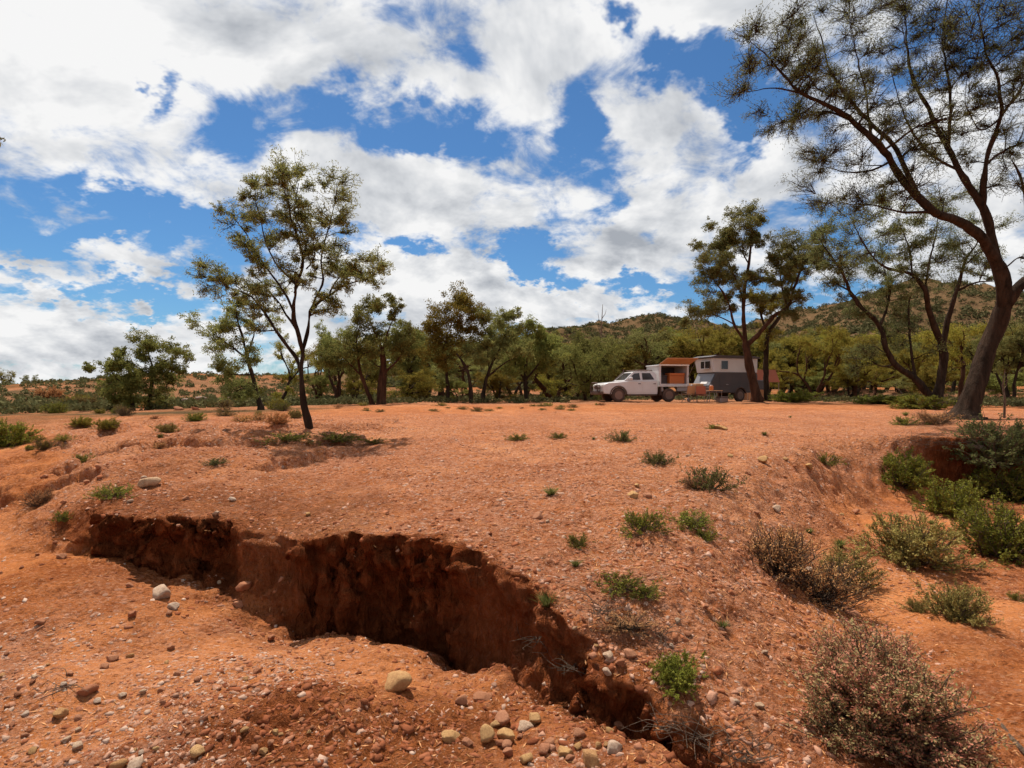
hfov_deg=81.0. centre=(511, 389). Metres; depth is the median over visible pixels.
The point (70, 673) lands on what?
stone
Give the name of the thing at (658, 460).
saltbush
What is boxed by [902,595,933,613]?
saltbush
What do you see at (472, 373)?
eucalyptus tree
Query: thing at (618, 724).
stone
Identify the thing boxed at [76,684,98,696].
stone
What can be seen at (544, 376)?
eucalyptus tree
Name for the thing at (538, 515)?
stone
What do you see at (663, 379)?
fridge box
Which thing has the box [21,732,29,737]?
stone
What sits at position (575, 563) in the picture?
grass tuft
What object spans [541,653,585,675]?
dead twigs
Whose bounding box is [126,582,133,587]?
stone
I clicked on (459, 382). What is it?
eucalyptus tree
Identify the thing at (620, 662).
stone
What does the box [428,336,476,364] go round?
eucalyptus tree
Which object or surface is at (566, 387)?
eucalyptus tree
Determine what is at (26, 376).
eucalyptus tree
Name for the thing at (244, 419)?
saltbush
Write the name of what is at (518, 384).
eucalyptus tree
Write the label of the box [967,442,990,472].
exposed root
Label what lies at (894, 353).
eucalyptus tree
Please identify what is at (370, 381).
eucalyptus tree
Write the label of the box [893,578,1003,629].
saltbush
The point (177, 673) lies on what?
stone
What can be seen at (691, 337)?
eucalyptus tree
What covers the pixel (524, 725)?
stone
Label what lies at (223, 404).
saltbush
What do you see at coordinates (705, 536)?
saltbush
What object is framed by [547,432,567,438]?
saltbush
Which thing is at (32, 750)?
stone
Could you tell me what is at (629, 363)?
eucalyptus tree
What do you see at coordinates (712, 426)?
saltbush
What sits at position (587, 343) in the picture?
eucalyptus tree
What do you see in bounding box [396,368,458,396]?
eucalyptus tree
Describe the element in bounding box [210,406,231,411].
saltbush
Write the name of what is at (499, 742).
stone
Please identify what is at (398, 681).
stone
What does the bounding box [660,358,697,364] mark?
canopy door
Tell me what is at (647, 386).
door
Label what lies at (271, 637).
stone
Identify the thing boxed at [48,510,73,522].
saltbush
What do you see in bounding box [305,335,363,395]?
eucalyptus tree
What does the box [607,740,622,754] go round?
stone
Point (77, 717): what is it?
stone
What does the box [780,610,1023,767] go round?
saltbush
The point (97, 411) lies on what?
saltbush
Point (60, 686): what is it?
dead twigs
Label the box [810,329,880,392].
eucalyptus tree
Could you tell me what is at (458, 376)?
eucalyptus tree
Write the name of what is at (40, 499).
saltbush
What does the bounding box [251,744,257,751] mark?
stone
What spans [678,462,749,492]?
saltbush
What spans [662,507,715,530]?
saltbush
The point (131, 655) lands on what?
stone
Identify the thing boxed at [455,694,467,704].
stone
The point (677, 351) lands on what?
eucalyptus tree
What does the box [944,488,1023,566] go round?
saltbush
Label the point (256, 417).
saltbush
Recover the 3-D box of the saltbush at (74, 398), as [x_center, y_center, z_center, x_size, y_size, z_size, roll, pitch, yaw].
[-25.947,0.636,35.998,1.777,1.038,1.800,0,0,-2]
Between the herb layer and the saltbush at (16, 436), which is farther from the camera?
the herb layer
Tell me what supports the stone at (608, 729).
on the ground
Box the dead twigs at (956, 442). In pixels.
[879,427,1013,450]
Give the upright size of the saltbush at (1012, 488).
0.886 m
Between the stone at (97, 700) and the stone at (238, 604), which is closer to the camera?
the stone at (97, 700)
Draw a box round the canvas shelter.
[744,370,779,400]
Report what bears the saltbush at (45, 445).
on the ground
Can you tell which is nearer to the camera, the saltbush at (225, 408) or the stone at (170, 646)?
the stone at (170, 646)
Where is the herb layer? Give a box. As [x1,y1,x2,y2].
[242,381,1023,406]
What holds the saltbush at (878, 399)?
on the ground
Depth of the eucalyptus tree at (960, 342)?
37.59 m
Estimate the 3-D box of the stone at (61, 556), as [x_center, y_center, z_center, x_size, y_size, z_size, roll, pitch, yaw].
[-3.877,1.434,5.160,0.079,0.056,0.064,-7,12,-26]
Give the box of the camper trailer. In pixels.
[682,355,763,401]
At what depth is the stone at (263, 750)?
2.70 m
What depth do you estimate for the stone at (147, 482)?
6.23 m
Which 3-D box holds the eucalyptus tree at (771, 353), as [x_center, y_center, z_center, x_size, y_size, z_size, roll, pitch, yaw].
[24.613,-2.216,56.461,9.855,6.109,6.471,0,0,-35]
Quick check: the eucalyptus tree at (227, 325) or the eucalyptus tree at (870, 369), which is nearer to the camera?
the eucalyptus tree at (227, 325)
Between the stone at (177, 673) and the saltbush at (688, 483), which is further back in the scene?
the saltbush at (688, 483)
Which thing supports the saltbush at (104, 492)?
on the ground
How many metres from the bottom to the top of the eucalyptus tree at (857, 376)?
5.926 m
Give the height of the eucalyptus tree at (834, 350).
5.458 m
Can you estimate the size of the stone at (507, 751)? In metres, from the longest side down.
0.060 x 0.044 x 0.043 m
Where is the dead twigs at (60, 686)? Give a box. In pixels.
[32,668,86,698]
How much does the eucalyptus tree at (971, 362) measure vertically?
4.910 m
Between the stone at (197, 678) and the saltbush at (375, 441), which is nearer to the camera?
the stone at (197, 678)
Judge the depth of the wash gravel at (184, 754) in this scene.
3.16 m
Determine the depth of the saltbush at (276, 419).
12.90 m
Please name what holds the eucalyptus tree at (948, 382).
on the ground
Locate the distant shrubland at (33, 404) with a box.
[0,370,388,413]
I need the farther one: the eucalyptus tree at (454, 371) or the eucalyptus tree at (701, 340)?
the eucalyptus tree at (701, 340)
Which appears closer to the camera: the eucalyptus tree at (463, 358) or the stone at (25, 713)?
the stone at (25, 713)
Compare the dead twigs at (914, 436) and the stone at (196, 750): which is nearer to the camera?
the stone at (196, 750)
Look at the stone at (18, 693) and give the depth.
3.23 m
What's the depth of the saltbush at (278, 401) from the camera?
22.50 m
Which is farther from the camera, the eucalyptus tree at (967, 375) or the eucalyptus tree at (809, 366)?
the eucalyptus tree at (809, 366)
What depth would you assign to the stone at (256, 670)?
3.52 m
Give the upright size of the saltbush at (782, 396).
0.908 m
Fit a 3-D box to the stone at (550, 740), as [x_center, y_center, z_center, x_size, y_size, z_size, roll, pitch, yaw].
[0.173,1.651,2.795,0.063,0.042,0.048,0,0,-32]
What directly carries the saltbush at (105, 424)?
on the ground
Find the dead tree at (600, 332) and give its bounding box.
[598,305,606,341]
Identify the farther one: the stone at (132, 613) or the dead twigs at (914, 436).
the dead twigs at (914, 436)
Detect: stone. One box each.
[13,691,21,696]
[21,710,28,716]
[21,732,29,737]
[28,746,37,754]
[34,618,45,624]
[52,707,68,718]
[56,553,66,558]
[60,735,71,742]
[67,671,73,675]
[72,741,82,750]
[74,714,81,720]
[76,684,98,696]
[93,697,100,702]
[95,463,102,468]
[100,663,108,668]
[106,655,118,661]
[109,758,127,767]
[118,692,126,697]
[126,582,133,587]
[126,653,134,657]
[127,756,143,767]
[128,610,136,617]
[137,477,160,487]
[139,689,146,693]
[152,584,170,599]
[157,687,164,692]
[167,602,179,610]
[167,644,174,649]
[173,670,180,675]
[190,744,204,757]
[194,676,201,681]
[195,739,203,744]
[216,731,223,739]
[232,600,242,607]
[235,581,251,590]
[240,726,248,732]
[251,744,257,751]
[253,668,261,673]
[259,747,267,754]
[267,634,274,640]
[267,739,273,745]
[272,729,278,735]
[385,670,411,692]
[441,730,459,743]
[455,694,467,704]
[462,737,472,746]
[473,691,491,701]
[480,724,494,742]
[490,720,499,726]
[495,710,509,725]
[495,739,502,745]
[497,727,514,741]
[502,739,511,748]
[502,747,512,756]
[518,720,533,731]
[519,752,533,763]
[529,712,540,723]
[532,511,542,519]
[539,743,550,754]
[544,737,554,744]
[558,745,573,756]
[565,754,574,760]
[573,727,585,736]
[574,742,581,750]
[582,749,599,767]
[595,741,601,748]
[602,650,612,659]
[603,667,611,675]
[606,727,613,732]
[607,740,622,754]
[613,721,623,730]
[615,658,624,665]
[623,648,636,658]
[627,491,638,498]
[642,493,651,497]
[685,631,691,636]
[714,425,727,429]
[754,702,764,708]
[757,456,767,462]
[772,505,780,512]
[805,463,812,468]
[841,606,860,616]
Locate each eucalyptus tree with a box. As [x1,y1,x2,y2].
[0,368,15,383]
[22,374,38,379]
[81,345,148,410]
[124,324,195,409]
[177,295,285,409]
[184,144,395,428]
[269,333,318,399]
[273,345,334,398]
[303,371,329,398]
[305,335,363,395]
[310,292,421,404]
[313,318,379,398]
[323,343,389,395]
[339,333,398,372]
[344,378,376,397]
[376,365,444,398]
[377,345,444,397]
[382,317,432,396]
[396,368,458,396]
[402,327,465,396]
[411,280,491,399]
[415,347,466,394]
[420,339,492,395]
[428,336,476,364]
[436,377,468,401]
[451,360,483,386]
[455,336,482,395]
[456,306,536,402]
[472,366,520,399]
[480,329,542,395]
[481,328,566,396]
[490,308,570,401]
[493,345,596,397]
[524,339,572,395]
[534,329,585,394]
[534,341,576,391]
[537,374,574,397]
[544,331,628,400]
[556,345,608,396]
[567,340,651,390]
[569,326,620,398]
[572,325,628,396]
[586,328,674,396]
[614,342,641,367]
[628,327,690,389]
[630,327,702,369]
[632,326,689,393]
[656,322,739,396]
[658,327,757,394]
[669,326,729,366]
[675,198,830,401]
[675,326,727,383]
[702,0,1023,419]
[726,334,814,378]
[734,330,789,369]
[746,243,804,400]
[749,327,825,393]
[754,332,824,390]
[757,368,804,393]
[758,324,864,396]
[770,363,802,393]
[778,324,869,392]
[779,337,831,392]
[783,362,832,395]
[797,178,1023,404]
[808,342,890,392]
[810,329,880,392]
[827,334,878,396]
[827,363,877,396]
[834,346,894,389]
[859,364,924,395]
[860,330,952,390]
[867,346,919,389]
[874,342,968,392]
[880,371,899,391]
[882,373,913,395]
[887,332,976,390]
[898,363,947,393]
[918,320,986,397]
[933,323,1000,392]
[941,320,1023,387]
[948,343,1017,376]
[953,362,1002,393]
[955,315,1023,398]
[969,327,1023,391]
[985,367,1023,397]
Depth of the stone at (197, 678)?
3.37 m
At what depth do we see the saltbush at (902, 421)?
13.45 m
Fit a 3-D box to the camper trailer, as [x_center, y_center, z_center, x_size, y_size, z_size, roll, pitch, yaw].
[12.957,-0.689,37.407,5.452,2.840,2.040,0,0,-17]
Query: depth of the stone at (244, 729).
2.81 m
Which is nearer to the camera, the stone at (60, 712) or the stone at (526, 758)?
the stone at (526, 758)
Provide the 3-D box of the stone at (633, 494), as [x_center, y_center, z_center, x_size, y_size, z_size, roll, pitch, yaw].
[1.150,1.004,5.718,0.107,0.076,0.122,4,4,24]
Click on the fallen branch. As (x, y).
(1019, 746)
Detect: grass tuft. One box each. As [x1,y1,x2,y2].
[534,590,564,607]
[541,485,560,495]
[570,558,581,566]
[716,620,728,628]
[832,538,848,547]
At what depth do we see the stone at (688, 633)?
3.44 m
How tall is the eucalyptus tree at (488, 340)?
6.199 m
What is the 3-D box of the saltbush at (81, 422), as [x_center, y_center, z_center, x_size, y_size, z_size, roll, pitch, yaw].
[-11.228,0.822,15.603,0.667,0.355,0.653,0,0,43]
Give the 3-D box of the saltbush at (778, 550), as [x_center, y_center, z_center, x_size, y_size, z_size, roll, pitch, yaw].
[2.212,1.331,5.114,0.870,0.526,1.091,0,0,-4]
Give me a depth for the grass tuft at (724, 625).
3.67 m
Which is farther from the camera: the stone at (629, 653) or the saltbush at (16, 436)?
the saltbush at (16, 436)
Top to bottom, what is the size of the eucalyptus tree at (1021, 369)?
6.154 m
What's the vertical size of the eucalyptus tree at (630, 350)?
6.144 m
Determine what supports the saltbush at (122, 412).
on the ground
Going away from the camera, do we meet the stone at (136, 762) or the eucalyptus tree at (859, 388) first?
the stone at (136, 762)
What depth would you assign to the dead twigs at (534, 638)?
3.54 m
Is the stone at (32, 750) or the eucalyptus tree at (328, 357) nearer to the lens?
the stone at (32, 750)
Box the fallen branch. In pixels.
[988,713,1023,754]
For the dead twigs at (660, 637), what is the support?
on the ground
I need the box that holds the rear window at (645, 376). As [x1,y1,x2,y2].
[642,373,653,379]
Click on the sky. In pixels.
(560, 161)
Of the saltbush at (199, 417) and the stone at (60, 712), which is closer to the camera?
the stone at (60, 712)
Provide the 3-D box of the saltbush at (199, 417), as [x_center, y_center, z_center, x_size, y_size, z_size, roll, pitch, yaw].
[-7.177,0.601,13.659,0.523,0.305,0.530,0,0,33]
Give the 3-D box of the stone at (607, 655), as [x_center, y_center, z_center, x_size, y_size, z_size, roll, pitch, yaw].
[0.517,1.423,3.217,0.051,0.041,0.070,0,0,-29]
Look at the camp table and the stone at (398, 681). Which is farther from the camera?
the camp table
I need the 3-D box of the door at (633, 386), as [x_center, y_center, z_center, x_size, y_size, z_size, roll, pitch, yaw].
[7.139,-0.183,34.875,0.850,0.655,0.040,0,0,-11]
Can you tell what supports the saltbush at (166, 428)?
on the ground
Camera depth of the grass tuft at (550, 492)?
5.68 m
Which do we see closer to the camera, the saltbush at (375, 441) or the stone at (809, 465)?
the stone at (809, 465)
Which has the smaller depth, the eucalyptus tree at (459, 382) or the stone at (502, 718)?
the stone at (502, 718)
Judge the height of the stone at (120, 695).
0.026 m
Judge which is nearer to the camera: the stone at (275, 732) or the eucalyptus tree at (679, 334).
the stone at (275, 732)
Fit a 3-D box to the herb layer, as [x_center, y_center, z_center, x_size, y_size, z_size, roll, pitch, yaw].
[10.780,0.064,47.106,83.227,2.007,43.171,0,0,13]
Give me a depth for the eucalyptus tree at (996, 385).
47.66 m
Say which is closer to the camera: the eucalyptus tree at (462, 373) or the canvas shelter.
the canvas shelter
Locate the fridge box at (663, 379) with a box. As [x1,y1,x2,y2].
[661,375,666,383]
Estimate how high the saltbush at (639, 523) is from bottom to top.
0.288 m
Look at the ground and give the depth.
4.70 m
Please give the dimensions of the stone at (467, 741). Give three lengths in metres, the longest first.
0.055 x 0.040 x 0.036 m
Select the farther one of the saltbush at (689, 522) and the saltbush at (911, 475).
the saltbush at (911, 475)
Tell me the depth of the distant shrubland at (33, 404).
43.33 m
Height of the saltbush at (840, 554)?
0.426 m
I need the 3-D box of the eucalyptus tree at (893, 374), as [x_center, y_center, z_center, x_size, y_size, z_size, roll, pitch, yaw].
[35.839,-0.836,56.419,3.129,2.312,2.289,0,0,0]
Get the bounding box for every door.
[628,381,641,391]
[642,381,656,391]
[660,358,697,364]
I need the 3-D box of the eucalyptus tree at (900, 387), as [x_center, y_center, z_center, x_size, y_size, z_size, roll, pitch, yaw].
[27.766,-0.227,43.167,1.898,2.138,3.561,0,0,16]
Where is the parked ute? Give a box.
[590,358,697,401]
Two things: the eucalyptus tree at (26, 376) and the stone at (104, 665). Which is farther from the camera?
the eucalyptus tree at (26, 376)
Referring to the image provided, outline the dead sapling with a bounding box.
[998,369,1010,417]
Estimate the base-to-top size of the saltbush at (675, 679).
0.208 m
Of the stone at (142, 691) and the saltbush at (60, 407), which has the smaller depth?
the stone at (142, 691)
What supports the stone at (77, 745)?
on the ground
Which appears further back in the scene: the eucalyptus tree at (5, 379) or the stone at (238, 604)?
the eucalyptus tree at (5, 379)
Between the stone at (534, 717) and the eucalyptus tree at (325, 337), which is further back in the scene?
the eucalyptus tree at (325, 337)
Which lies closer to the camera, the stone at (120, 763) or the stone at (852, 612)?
the stone at (120, 763)
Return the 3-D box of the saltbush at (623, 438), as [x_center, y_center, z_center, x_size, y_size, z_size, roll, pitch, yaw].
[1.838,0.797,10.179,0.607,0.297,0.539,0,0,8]
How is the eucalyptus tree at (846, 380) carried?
on the ground
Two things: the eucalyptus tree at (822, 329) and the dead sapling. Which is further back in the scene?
the eucalyptus tree at (822, 329)
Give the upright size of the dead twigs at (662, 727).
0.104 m
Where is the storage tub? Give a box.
[716,397,727,402]
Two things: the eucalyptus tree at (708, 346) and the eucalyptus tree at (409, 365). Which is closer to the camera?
the eucalyptus tree at (409, 365)
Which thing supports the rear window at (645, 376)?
in the parked ute
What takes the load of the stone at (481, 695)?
on the ground
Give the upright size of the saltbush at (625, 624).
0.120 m
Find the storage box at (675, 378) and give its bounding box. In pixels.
[665,373,684,383]
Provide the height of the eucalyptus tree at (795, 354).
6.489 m
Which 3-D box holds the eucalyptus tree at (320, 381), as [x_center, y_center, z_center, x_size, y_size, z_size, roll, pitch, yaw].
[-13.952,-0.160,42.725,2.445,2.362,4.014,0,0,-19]
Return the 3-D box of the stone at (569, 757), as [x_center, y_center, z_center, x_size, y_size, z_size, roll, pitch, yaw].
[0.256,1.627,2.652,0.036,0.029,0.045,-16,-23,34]
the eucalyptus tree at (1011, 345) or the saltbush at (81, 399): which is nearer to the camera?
the saltbush at (81, 399)
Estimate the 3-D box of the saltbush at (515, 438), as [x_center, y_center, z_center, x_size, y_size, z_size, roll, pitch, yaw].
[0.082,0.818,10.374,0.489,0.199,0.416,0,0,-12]
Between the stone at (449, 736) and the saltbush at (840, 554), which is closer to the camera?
the stone at (449, 736)
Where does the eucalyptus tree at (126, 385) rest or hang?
on the ground
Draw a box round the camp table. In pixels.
[704,390,722,402]
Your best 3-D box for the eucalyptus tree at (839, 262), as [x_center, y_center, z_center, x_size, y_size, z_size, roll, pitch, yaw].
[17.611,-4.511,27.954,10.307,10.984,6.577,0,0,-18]
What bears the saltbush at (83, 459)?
on the ground
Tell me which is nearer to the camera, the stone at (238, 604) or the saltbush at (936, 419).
the stone at (238, 604)
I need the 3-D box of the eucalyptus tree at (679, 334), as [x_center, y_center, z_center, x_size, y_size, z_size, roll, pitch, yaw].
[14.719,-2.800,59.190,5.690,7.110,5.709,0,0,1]
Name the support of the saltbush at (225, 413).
on the ground
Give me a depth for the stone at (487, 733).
2.89 m
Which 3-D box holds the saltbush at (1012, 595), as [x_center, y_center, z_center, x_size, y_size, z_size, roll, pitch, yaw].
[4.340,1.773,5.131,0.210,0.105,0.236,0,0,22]
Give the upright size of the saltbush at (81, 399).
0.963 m
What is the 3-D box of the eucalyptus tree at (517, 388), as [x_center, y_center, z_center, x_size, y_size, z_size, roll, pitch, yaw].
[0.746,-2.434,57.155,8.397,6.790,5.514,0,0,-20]
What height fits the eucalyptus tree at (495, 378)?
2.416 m
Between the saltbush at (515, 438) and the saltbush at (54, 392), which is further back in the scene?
the saltbush at (54, 392)
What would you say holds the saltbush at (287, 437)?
on the ground
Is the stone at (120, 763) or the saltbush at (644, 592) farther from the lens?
the saltbush at (644, 592)
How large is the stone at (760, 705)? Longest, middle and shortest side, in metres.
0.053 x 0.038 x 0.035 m
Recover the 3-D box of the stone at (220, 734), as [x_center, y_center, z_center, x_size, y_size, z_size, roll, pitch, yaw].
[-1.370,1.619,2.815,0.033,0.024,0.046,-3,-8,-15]
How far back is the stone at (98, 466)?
7.20 m
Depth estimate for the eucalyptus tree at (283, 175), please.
11.11 m
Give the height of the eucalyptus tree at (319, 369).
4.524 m
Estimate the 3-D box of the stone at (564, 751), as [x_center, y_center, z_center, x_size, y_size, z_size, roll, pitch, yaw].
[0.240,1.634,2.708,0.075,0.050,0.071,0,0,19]
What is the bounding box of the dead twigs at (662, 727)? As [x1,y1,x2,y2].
[620,701,691,740]
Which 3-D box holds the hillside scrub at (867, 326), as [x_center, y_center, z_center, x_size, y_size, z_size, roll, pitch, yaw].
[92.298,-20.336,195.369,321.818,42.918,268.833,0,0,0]
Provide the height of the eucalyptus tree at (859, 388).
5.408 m
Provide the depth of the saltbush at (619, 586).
3.69 m
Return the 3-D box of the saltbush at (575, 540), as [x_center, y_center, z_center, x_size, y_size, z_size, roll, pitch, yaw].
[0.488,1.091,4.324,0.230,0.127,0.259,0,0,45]
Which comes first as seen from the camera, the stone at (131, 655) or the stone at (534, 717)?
the stone at (534, 717)
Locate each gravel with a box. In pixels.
[0,469,644,767]
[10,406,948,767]
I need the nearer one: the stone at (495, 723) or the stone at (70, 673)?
the stone at (495, 723)
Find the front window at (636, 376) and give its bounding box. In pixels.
[631,373,639,379]
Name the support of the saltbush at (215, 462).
on the ground
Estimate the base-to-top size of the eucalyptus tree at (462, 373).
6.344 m
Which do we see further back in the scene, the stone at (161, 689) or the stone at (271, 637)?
the stone at (271, 637)
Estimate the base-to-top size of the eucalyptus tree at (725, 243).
11.609 m
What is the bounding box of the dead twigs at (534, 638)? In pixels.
[509,619,547,652]
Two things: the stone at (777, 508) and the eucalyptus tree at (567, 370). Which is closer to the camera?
the stone at (777, 508)
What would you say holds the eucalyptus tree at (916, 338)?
on the ground
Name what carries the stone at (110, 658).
on the ground
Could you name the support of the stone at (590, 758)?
on the ground
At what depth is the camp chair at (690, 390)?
34.05 m
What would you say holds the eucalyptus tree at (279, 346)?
on the ground
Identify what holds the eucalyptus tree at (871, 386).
on the ground
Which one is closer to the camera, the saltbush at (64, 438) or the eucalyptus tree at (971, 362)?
the saltbush at (64, 438)
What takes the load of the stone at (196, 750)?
on the ground
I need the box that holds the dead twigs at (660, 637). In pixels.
[641,616,693,652]
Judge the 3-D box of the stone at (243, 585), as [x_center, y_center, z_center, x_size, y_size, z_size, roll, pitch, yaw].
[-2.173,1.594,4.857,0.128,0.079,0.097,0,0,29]
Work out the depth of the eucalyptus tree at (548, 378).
56.15 m
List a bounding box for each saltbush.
[0,417,42,447]
[9,486,57,507]
[24,444,34,449]
[27,384,71,398]
[28,437,67,450]
[39,402,70,412]
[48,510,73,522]
[51,433,76,441]
[55,394,91,403]
[64,416,93,427]
[66,394,103,403]
[72,453,95,462]
[82,481,138,500]
[85,417,121,430]
[93,409,107,413]
[111,405,137,415]
[150,421,180,432]
[152,441,170,448]
[182,411,208,421]
[199,457,230,465]
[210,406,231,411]
[212,409,239,416]
[214,399,233,407]
[229,413,254,421]
[237,385,266,395]
[249,412,266,420]
[251,431,339,444]
[260,411,292,424]
[265,398,291,409]
[267,401,292,410]
[287,408,301,417]
[297,429,372,445]
[358,437,388,444]
[471,408,487,411]
[505,433,529,440]
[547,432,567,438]
[563,531,598,548]
[586,607,669,639]
[589,566,665,599]
[603,429,636,442]
[618,505,677,539]
[621,582,664,600]
[640,450,679,466]
[646,649,709,704]
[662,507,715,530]
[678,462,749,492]
[680,476,710,490]
[693,527,728,542]
[704,424,726,428]
[740,520,850,586]
[753,548,890,620]
[764,389,829,402]
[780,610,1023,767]
[816,451,849,467]
[816,542,889,592]
[838,394,901,403]
[846,502,1008,573]
[880,446,936,497]
[884,392,956,409]
[889,416,929,425]
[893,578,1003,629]
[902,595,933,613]
[907,408,965,424]
[907,473,993,521]
[942,405,1023,471]
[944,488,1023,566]
[962,463,1023,503]
[1005,589,1023,601]
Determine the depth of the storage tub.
34.64 m
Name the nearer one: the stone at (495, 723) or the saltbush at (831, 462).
the stone at (495, 723)
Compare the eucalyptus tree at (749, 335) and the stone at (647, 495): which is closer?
the stone at (647, 495)
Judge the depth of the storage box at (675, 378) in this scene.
35.57 m
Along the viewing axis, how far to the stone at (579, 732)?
2.81 m
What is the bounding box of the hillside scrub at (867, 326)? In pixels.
[377,278,1023,390]
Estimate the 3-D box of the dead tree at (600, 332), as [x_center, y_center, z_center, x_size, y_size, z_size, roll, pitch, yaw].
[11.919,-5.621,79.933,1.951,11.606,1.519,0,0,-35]
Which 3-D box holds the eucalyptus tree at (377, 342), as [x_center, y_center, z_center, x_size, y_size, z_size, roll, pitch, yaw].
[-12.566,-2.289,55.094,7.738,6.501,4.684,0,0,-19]
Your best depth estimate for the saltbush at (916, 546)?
5.98 m
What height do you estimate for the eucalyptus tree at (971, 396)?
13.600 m
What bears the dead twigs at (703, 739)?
on the ground
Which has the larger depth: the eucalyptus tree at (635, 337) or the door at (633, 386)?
the eucalyptus tree at (635, 337)
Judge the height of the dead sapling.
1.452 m
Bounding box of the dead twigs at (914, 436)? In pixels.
[878,428,956,444]
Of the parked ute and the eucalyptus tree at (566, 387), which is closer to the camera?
the parked ute
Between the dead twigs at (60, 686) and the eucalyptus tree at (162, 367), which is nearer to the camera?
the dead twigs at (60, 686)
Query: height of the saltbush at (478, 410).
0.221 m
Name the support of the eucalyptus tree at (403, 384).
on the ground
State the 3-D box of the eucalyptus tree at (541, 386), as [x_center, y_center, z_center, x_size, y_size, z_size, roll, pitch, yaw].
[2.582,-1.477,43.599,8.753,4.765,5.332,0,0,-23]
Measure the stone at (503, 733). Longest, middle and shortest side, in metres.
0.113 x 0.081 x 0.074 m
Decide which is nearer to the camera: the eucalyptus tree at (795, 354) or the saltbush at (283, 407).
the saltbush at (283, 407)
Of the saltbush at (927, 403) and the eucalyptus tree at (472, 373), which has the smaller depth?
the saltbush at (927, 403)
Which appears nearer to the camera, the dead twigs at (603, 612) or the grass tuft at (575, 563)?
the dead twigs at (603, 612)
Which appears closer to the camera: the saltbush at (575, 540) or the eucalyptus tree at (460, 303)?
the saltbush at (575, 540)
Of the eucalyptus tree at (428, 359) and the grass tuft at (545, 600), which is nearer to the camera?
the grass tuft at (545, 600)
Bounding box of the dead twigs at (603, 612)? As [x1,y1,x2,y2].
[559,582,629,624]
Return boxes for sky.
[0,0,1023,383]
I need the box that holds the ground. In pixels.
[0,278,1023,767]
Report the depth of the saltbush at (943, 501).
8.69 m
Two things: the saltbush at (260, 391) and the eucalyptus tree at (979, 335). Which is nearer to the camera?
the saltbush at (260, 391)
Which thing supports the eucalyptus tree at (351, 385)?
on the ground
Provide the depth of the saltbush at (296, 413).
15.30 m
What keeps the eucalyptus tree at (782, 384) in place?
on the ground
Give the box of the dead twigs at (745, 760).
[706,725,782,766]
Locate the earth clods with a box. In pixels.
[1,507,852,767]
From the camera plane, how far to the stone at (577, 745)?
2.72 m
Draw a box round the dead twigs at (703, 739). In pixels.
[647,699,769,760]
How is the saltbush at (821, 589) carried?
on the ground
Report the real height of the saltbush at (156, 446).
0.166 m
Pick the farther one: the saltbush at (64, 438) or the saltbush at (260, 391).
the saltbush at (260, 391)
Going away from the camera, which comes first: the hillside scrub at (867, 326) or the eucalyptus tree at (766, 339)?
the eucalyptus tree at (766, 339)
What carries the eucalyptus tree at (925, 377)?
on the ground
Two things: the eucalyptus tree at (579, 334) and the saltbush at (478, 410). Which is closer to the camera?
the saltbush at (478, 410)
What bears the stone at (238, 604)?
on the ground
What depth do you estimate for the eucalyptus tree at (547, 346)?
36.77 m
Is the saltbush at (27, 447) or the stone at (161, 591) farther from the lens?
the saltbush at (27, 447)
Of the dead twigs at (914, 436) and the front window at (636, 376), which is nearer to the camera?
the dead twigs at (914, 436)
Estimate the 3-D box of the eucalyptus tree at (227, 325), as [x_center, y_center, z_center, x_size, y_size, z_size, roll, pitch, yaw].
[-11.014,-1.418,23.997,2.814,4.989,3.393,0,0,14]
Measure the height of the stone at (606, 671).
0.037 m
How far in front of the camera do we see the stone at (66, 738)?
2.90 m
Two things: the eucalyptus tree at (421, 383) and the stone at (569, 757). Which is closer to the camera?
the stone at (569, 757)
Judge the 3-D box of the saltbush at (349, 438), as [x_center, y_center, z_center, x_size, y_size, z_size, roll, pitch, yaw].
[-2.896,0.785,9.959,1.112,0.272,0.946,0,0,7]
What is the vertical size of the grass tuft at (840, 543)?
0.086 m
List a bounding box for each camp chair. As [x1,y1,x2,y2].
[681,386,695,402]
[695,386,707,401]
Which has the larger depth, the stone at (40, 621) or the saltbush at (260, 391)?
the saltbush at (260, 391)
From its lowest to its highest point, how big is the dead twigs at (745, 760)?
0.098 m
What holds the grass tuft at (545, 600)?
on the ground
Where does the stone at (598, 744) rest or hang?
on the ground
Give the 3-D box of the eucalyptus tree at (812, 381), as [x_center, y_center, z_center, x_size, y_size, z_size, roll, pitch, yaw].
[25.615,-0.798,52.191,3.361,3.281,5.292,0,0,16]
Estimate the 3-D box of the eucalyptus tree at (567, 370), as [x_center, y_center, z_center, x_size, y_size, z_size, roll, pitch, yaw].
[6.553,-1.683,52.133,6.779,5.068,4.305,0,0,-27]
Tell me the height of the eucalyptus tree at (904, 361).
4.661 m
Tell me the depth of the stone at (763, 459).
7.80 m
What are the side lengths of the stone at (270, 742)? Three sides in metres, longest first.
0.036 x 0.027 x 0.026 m
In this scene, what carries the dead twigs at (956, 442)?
on the ground
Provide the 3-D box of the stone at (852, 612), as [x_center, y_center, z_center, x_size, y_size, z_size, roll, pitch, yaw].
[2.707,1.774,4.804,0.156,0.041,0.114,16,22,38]
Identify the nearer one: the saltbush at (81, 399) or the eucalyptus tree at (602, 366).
the saltbush at (81, 399)
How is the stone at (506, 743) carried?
on the ground
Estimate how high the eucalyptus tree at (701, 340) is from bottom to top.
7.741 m

